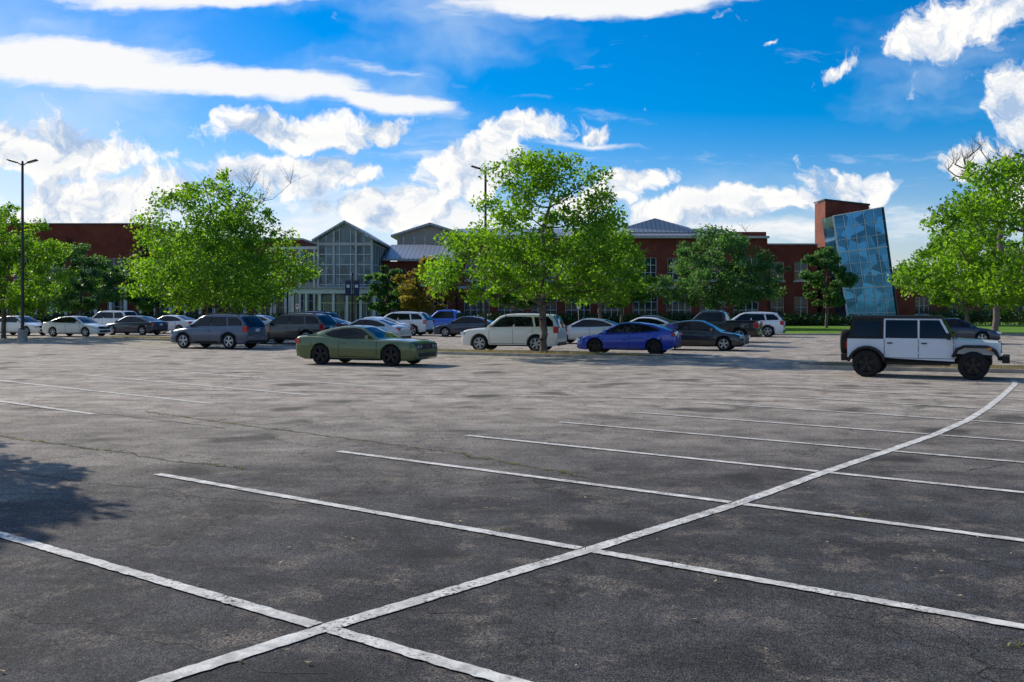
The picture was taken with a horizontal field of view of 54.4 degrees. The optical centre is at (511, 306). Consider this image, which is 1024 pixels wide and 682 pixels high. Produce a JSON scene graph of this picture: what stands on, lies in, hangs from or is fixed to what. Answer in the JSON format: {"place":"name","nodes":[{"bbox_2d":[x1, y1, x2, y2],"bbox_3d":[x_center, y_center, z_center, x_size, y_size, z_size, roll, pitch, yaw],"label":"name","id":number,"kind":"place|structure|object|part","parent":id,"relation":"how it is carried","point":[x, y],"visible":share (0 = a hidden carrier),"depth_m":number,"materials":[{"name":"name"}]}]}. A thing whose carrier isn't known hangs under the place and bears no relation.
{"place":"outdoors","nodes":[
{"label":"outdoors","id":0,"kind":"place"},
{"bbox_2d":[0,223,316,317],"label":"wing","id":1,"kind":"structure","parent":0,"point":[112,241],"depth_m":114.00,"materials":[{"name":"red brick"}]},
{"bbox_2d":[383,223,456,316],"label":"gabled hall","id":2,"kind":"structure","parent":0,"point":[410,249],"depth_m":117.07,"materials":[{"name":"grey brick"}]},
{"bbox_2d":[0,331,1023,681],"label":"car park asphalt","id":3,"kind":"object","parent":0,"point":[592,617],"depth_m":10.27,"materials":[{"name":"grey asphalt"}]},
{"bbox_2d":[0,315,44,335],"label":"sedan car","id":4,"kind":"object","parent":3,"relation":"on","point":[31,325],"visible":0.62,"depth_m":73.09,"materials":[{"name":"white paint"}]},
{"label":"windows","id":5,"kind":"part","parent":4,"relation":"part of","materials":[{"name":"black glass"}]},
{"bbox_2d":[7,159,38,341],"bbox_3d":[-29.500,-3.358,60.000,1.818,11.016,0.560,0,0,0],"label":"street lamp","id":6,"kind":"object","parent":3,"relation":"on","point":[22,335],"visible":0.98,"depth_m":59.93,"materials":[{"name":"dark painted metal"},{"name":"glass"},{"name":"concrete"}]},
{"bbox_2d":[0,201,79,337],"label":"shade tree","id":7,"kind":"object","parent":3,"relation":"on","point":[10,255],"visible":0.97,"depth_m":66.77,"materials":[{"name":"green plant"}]},
{"bbox_2d":[41,316,112,336],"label":"sedan car","id":8,"kind":"object","parent":3,"relation":"on","point":[84,326],"visible":1,"depth_m":70.30,"materials":[{"name":"white paint"}]},
{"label":"windows","id":9,"kind":"part","parent":8,"relation":"part of","materials":[{"name":"black glass"}]},
{"bbox_2d":[90,310,136,332],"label":"suv car","id":10,"kind":"object","parent":3,"relation":"on","point":[106,317],"visible":0.3,"depth_m":80.98,"materials":[{"name":"white paint"}]},
{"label":"windows","id":11,"kind":"part","parent":10,"relation":"part of","materials":[{"name":"black glass"}]},
{"bbox_2d":[106,315,168,334],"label":"sedan car","id":12,"kind":"object","parent":3,"relation":"on","point":[141,325],"visible":0.91,"depth_m":74.10,"materials":[{"name":"blue paint"}]},
{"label":"windows","id":13,"kind":"part","parent":12,"relation":"part of","materials":[{"name":"black glass"}]},
{"bbox_2d":[150,315,195,333],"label":"sedan car","id":14,"kind":"object","parent":3,"relation":"on","point":[178,322],"visible":0.29,"depth_m":77.93,"materials":[{"name":"white paint"}]},
{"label":"windows","id":15,"kind":"part","parent":14,"relation":"part of","materials":[{"name":"black glass"}]},
{"bbox_2d":[82,336,285,341],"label":"planting island","id":16,"kind":"structure","parent":3,"relation":"on","point":[124,338],"depth_m":64.16,"materials":[{"name":"concrete"}]},
{"bbox_2d":[107,334,1023,368],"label":"island grass","id":17,"kind":"structure","parent":16,"relation":"on","point":[627,354],"depth_m":42.76,"materials":[{"name":"green plant"}]},
{"bbox_2d":[0,370,393,413],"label":"stall lines","id":18,"kind":"object","parent":3,"relation":"on","point":[157,397],"visible":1,"depth_m":25.61,"materials":[{"name":"white paint"}]},
{"bbox_2d":[169,313,268,348],"bbox_3d":[-15.105,1.238,51.202,4.974,1.816,2.257,0,0,23],"label":"suv car","id":19,"kind":"object","parent":3,"relation":"on","point":[229,330],"visible":1,"depth_m":50.24,"materials":[{"name":"grey paint"}]},
{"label":"windows","id":20,"kind":"part","parent":19,"relation":"part of","materials":[{"name":"black glass"}]},
{"bbox_2d":[114,166,326,315],"bbox_3d":[-18.472,-3.641,62.345,12.821,11.653,13.955,0,0,27],"label":"shade tree","id":21,"kind":"object","parent":3,"relation":"on","point":[252,287],"visible":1,"depth_m":60.42,"materials":[{"name":"green plant"}]},
{"bbox_2d":[256,315,275,324],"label":"sedan car","id":22,"kind":"object","parent":3,"relation":"on","point":[266,319],"visible":0.1,"depth_m":78.95,"materials":[{"name":"silver metal"}]},
{"bbox_2d":[260,312,338,343],"bbox_3d":[-12.505,1.238,57.002,4.974,1.816,2.257,0,0,20],"label":"suv car","id":23,"kind":"object","parent":3,"relation":"on","point":[290,326],"visible":0.61,"depth_m":56.03,"materials":[{"name":"grey metal"}]},
{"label":"windows","id":24,"kind":"part","parent":23,"relation":"part of","materials":[{"name":"black glass"}]},
{"bbox_2d":[302,311,339,317],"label":"suv car","id":25,"kind":"object","parent":3,"relation":"on","point":[333,314],"visible":0.09,"depth_m":75.32,"materials":[{"name":"blue paint"}]},
{"bbox_2d":[332,317,351,326],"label":"sedan car","id":26,"kind":"object","parent":3,"relation":"on","point":[341,322],"visible":0.1,"depth_m":65.61,"materials":[{"name":"black paint"}]},
{"bbox_2d":[295,325,436,365],"bbox_3d":[-5.404,1.419,37.002,5.074,1.455,2.267,0,0,22],"label":"coupe car","id":27,"kind":"object","parent":3,"relation":"on","point":[354,342],"visible":1,"depth_m":36.25,"materials":[{"name":"green paint"}]},
{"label":"windows","id":28,"kind":"part","parent":27,"relation":"part of","materials":[{"name":"black glass"}]},
{"bbox_2d":[345,318,411,337],"bbox_3d":[-8.306,1.403,57.502,4.874,1.485,2.177,0,0,20],"label":"sedan car","id":29,"kind":"object","parent":3,"relation":"on","point":[400,330],"visible":0.23,"depth_m":56.59,"materials":[{"name":"silver metal"}]},
{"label":"windows","id":30,"kind":"part","parent":29,"relation":"part of","materials":[{"name":"black glass"}]},
{"bbox_2d":[365,316,411,326],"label":"sedan car","id":31,"kind":"object","parent":3,"relation":"on","point":[401,323],"visible":0.05,"depth_m":65.45,"materials":[{"name":"white paint"}]},
{"bbox_2d":[384,311,433,335],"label":"suv car","id":32,"kind":"object","parent":3,"relation":"on","point":[421,322],"visible":0.48,"depth_m":72.91,"materials":[{"name":"white paint"}]},
{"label":"windows","id":33,"kind":"part","parent":32,"relation":"part of","materials":[{"name":"black glass"}]},
{"bbox_2d":[424,309,462,333],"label":"pickup truck","id":34,"kind":"object","parent":3,"relation":"on","point":[442,317],"visible":0.23,"depth_m":76.79,"materials":[{"name":"blue paint"}]},
{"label":"windows","id":35,"kind":"part","parent":34,"relation":"part of","materials":[{"name":"black glass"}]},
{"bbox_2d":[432,316,493,336],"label":"sedan car","id":36,"kind":"object","parent":3,"relation":"on","point":[455,327],"visible":0.62,"depth_m":69.81,"materials":[{"name":"blue paint"}]},
{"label":"windows","id":37,"kind":"part","parent":36,"relation":"part of","materials":[{"name":"black glass"}]},
{"bbox_2d":[471,165,499,326],"bbox_3d":[-1.650,-3.308,62.000,1.818,10.916,0.560,0,0,-6],"label":"street lamp","id":38,"kind":"object","parent":3,"relation":"on","point":[485,302],"visible":0.41,"depth_m":61.94,"materials":[{"name":"dark painted metal"},{"name":"glass"},{"name":"concrete"}]},
{"bbox_2d":[1,372,1020,670],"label":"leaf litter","id":39,"kind":"object","parent":3,"relation":"on","point":[585,468],"visible":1,"depth_m":11.07,"materials":[{"name":"brown plant"}]},
{"bbox_2d":[0,380,1023,681],"bbox_3d":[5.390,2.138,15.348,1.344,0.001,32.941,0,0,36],"label":"parking lines","id":40,"kind":"object","parent":3,"relation":"on","point":[254,650],"visible":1,"depth_m":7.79,"materials":[{"name":"white paint"}]},
{"bbox_2d":[1,369,1023,681],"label":"pavement cracks","id":41,"kind":"object","parent":3,"relation":"on","point":[413,447],"visible":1,"depth_m":11.37,"materials":[{"name":"black asphalt"}]},
{"bbox_2d":[3,375,1023,647],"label":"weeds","id":42,"kind":"object","parent":3,"relation":"on","point":[427,449],"visible":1,"depth_m":14.19,"materials":[{"name":"green plant"}]},
{"bbox_2d":[460,312,567,350],"bbox_3d":[0.094,1.218,48.002,4.894,1.856,2.257,0,0,17],"label":"suv car","id":43,"kind":"object","parent":3,"relation":"on","point":[517,329],"visible":0.88,"depth_m":47.12,"materials":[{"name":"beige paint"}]},
{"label":"windows","id":44,"kind":"part","parent":43,"relation":"part of","materials":[{"name":"black glass"}]},
{"bbox_2d":[437,349,673,359],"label":"planting island","id":45,"kind":"structure","parent":3,"relation":"on","point":[606,356],"depth_m":42.41,"materials":[{"name":"concrete"}]},
{"bbox_2d":[414,145,648,352],"bbox_3d":[1.058,-2.591,43.353,10.309,9.505,8.890,0,0,-31],"label":"shade tree","id":46,"kind":"object","parent":45,"relation":"on","point":[575,283],"visible":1,"depth_m":43.08,"materials":[{"name":"green plant"}]},
{"bbox_2d":[567,318,619,342],"bbox_3d":[4.495,1.403,57.502,4.874,1.485,2.177,0,0,20],"label":"sedan car","id":47,"kind":"object","parent":3,"relation":"on","point":[584,327],"visible":0.3,"depth_m":56.73,"materials":[{"name":"silver metal"}]},
{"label":"windows","id":48,"kind":"part","parent":47,"relation":"part of","materials":[{"name":"black glass"}]},
{"bbox_2d":[554,221,657,318],"bbox_3d":[5.298,-1.538,60.315,6.874,7.600,5.784,0,0,0],"label":"shade tree","id":49,"kind":"object","parent":3,"relation":"on","point":[633,286],"visible":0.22,"depth_m":59.64,"materials":[{"name":"green plant"}]},
{"bbox_2d":[576,322,681,353],"bbox_3d":[5.295,1.416,45.202,4.574,1.460,2.157,0,0,20],"label":"car","id":50,"kind":"object","parent":3,"relation":"on","point":[651,338],"visible":0.98,"depth_m":44.32,"materials":[{"name":"blue paint"}]},
{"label":"windows","id":51,"kind":"part","parent":50,"relation":"part of","materials":[{"name":"black glass"}]},
{"bbox_2d":[630,317,671,324],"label":"sedan car","id":52,"kind":"object","parent":3,"relation":"on","point":[659,321],"visible":0.06,"depth_m":63.18,"materials":[{"name":"white paint"}]},
{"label":"windows","id":53,"kind":"part","parent":52,"relation":"part of","materials":[{"name":"black glass"}]},
{"bbox_2d":[641,315,677,321],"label":"sedan car","id":54,"kind":"object","parent":3,"relation":"on","point":[661,317],"visible":0.06,"depth_m":76.21,"materials":[{"name":"blue paint"}]},
{"bbox_2d":[665,320,749,350],"bbox_3d":[9.205,1.403,49.298,4.874,1.485,2.177,0,0,22],"label":"sedan car","id":55,"kind":"object","parent":3,"relation":"on","point":[701,333],"visible":0.62,"depth_m":48.34,"materials":[{"name":"black paint"}]},
{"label":"windows","id":56,"kind":"part","parent":55,"relation":"part of","materials":[{"name":"black glass"}]},
{"bbox_2d":[663,310,762,338],"bbox_3d":[12.295,1.191,61.002,5.774,1.910,2.297,0,0,22],"label":"pickup truck","id":57,"kind":"object","parent":3,"relation":"on","point":[725,322],"visible":0.39,"depth_m":59.81,"materials":[{"name":"black paint"}]},
{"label":"windows","id":58,"kind":"part","parent":57,"relation":"part of","materials":[{"name":"black glass"}]},
{"bbox_2d":[731,311,785,336],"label":"suv car","id":59,"kind":"object","parent":3,"relation":"on","point":[773,323],"visible":0.5,"depth_m":69.76,"materials":[{"name":"white paint"}]},
{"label":"windows","id":60,"kind":"part","parent":59,"relation":"part of","materials":[{"name":"black glass"}]},
{"bbox_2d":[793,362,1023,372],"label":"planting island","id":61,"kind":"structure","parent":3,"relation":"on","point":[813,365],"depth_m":33.40,"materials":[{"name":"concrete"}]},
{"bbox_2d":[887,149,1023,311],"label":"shade tree","id":62,"kind":"object","parent":61,"relation":"on","point":[978,206],"visible":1,"depth_m":33.50,"materials":[{"name":"green plant"}]},
{"bbox_2d":[840,315,1009,379],"bbox_3d":[12.536,1.216,30.382,4.760,1.880,2.160,0,0,27],"label":"off road suv","id":63,"kind":"object","parent":3,"relation":"on","point":[871,345],"visible":1,"depth_m":29.85,"materials":[{"name":"white paint"}]},
{"bbox_2d":[944,318,1001,339],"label":"sedan car","id":64,"kind":"object","parent":3,"relation":"on","point":[965,329],"visible":0.45,"depth_m":56.94,"materials":[{"name":"blue paint"}]},
{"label":"windows","id":65,"kind":"part","parent":64,"relation":"part of","materials":[{"name":"black glass"}]},
{"bbox_2d":[926,133,1023,330],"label":"shade tree","id":66,"kind":"object","parent":3,"relation":"on","point":[996,318],"visible":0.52,"depth_m":65.82,"materials":[{"name":"green plant"}]},
{"bbox_2d":[0,0,1023,280],"label":"sky","id":67,"kind":"structure","parent":0,"point":[724,113],"materials":[{"name":"blue"}]},
{"bbox_2d":[457,218,1023,324],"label":"wing","id":68,"kind":"structure","parent":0,"point":[659,239],"depth_m":115.28,"materials":[{"name":"red brick"}]},
{"bbox_2d":[774,325,1023,334],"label":"lawn","id":69,"kind":"structure","parent":0,"point":[837,330],"depth_m":87.88,"materials":[{"name":"plant"}]},
{"bbox_2d":[648,220,791,310],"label":"oak tree","id":70,"kind":"object","parent":69,"relation":"on","point":[730,288],"visible":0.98,"depth_m":91.32,"materials":[{"name":"green plant"}]},
{"bbox_2d":[781,312,861,325],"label":"hedge","id":71,"kind":"object","parent":69,"relation":"on","point":[798,320],"visible":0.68,"depth_m":104.26,"materials":[{"name":"green plant"}]},
{"bbox_2d":[798,246,859,327],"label":"oak tree","id":72,"kind":"object","parent":69,"relation":"on","point":[828,258],"visible":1,"depth_m":94.37,"materials":[{"name":"green plant"}]},
{"bbox_2d":[814,199,897,324],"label":"stair tower","id":73,"kind":"structure","parent":69,"relation":"on","point":[854,235],"depth_m":112.00,"materials":[{"name":"blue glass"}]},
{"bbox_2d":[887,221,1023,322],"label":"shade tree","id":74,"kind":"object","parent":69,"relation":"on","point":[942,297],"visible":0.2,"depth_m":76.94,"materials":[{"name":"green plant"}]},
{"bbox_2d":[975,322,1017,324],"bbox_3d":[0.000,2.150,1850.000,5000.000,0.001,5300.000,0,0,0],"label":"ground","id":75,"kind":"structure","parent":0,"point":[977,323],"depth_m":125.09,"materials":[{"name":"green plant"}]},
{"bbox_2d":[270,246,316,315],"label":"glazed link","id":76,"kind":"object","parent":75,"relation":"on","point":[312,299],"visible":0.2,"depth_m":112.00,"materials":[{"name":"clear glass"}]},
{"bbox_2d":[289,220,390,321],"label":"entrance atrium","id":77,"kind":"object","parent":75,"relation":"on","point":[345,249],"visible":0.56,"depth_m":108.00,"materials":[{"name":"grey glass"}]},
{"bbox_2d":[918,306,1023,324],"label":"hedge","id":78,"kind":"object","parent":75,"relation":"on","point":[981,318],"visible":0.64,"depth_m":109.14,"materials":[{"name":"green plant"}]},
{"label":"lawn","id":79,"kind":"structure","parent":0,"visible":0},
{"bbox_2d":[26,242,127,315],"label":"oak tree","id":80,"kind":"object","parent":79,"relation":"on","point":[104,289],"visible":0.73,"depth_m":95.31,"materials":[{"name":"green plant"}]},
{"bbox_2d":[0,310,285,322],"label":"hedge","id":81,"kind":"object","parent":79,"relation":"on","point":[50,318],"visible":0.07,"depth_m":106.26,"materials":[{"name":"green plant"}]},
{"bbox_2d":[124,260,179,318],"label":"oak tree","id":82,"kind":"object","parent":79,"relation":"on","point":[144,304],"visible":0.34,"depth_m":97.94,"materials":[{"name":"green plant"}]},
{"bbox_2d":[206,252,261,313],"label":"oak tree","id":83,"kind":"object","parent":79,"relation":"on","point":[232,278],"visible":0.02,"depth_m":96.21,"materials":[{"name":"green plant"}]},
{"bbox_2d":[345,272,358,321],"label":"banner post","id":84,"kind":"object","parent":79,"relation":"on","point":[355,288],"visible":0.95,"depth_m":100.98,"materials":[{"name":"black"}]},
{"bbox_2d":[356,265,418,314],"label":"oak tree","id":85,"kind":"object","parent":79,"relation":"on","point":[385,294],"visible":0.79,"depth_m":96.22,"materials":[{"name":"green plant"}]},
{"bbox_2d":[392,255,476,316],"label":"crape myrtle tree","id":86,"kind":"object","parent":79,"relation":"on","point":[413,298],"visible":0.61,"depth_m":93.06,"materials":[{"name":"green plant"}]},
{"bbox_2d":[473,280,487,316],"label":"banner post","id":87,"kind":"object","parent":79,"relation":"on","point":[474,282],"visible":0.21,"depth_m":100.98,"materials":[{"name":"black metal"}]},
{"bbox_2d":[477,266,551,312],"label":"oak tree","id":88,"kind":"object","parent":79,"relation":"on","point":[508,299],"visible":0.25,"depth_m":96.85,"materials":[{"name":"green plant"}]},
{"bbox_2d":[588,272,652,322],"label":"oak tree","id":89,"kind":"object","parent":79,"relation":"on","point":[639,296],"visible":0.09,"depth_m":94.91,"materials":[{"name":"green plant"}]},
{"bbox_2d":[425,310,844,325],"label":"hedge","id":90,"kind":"object","parent":79,"relation":"on","point":[614,318],"visible":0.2,"depth_m":106.25,"materials":[{"name":"green plant"}]}
]}

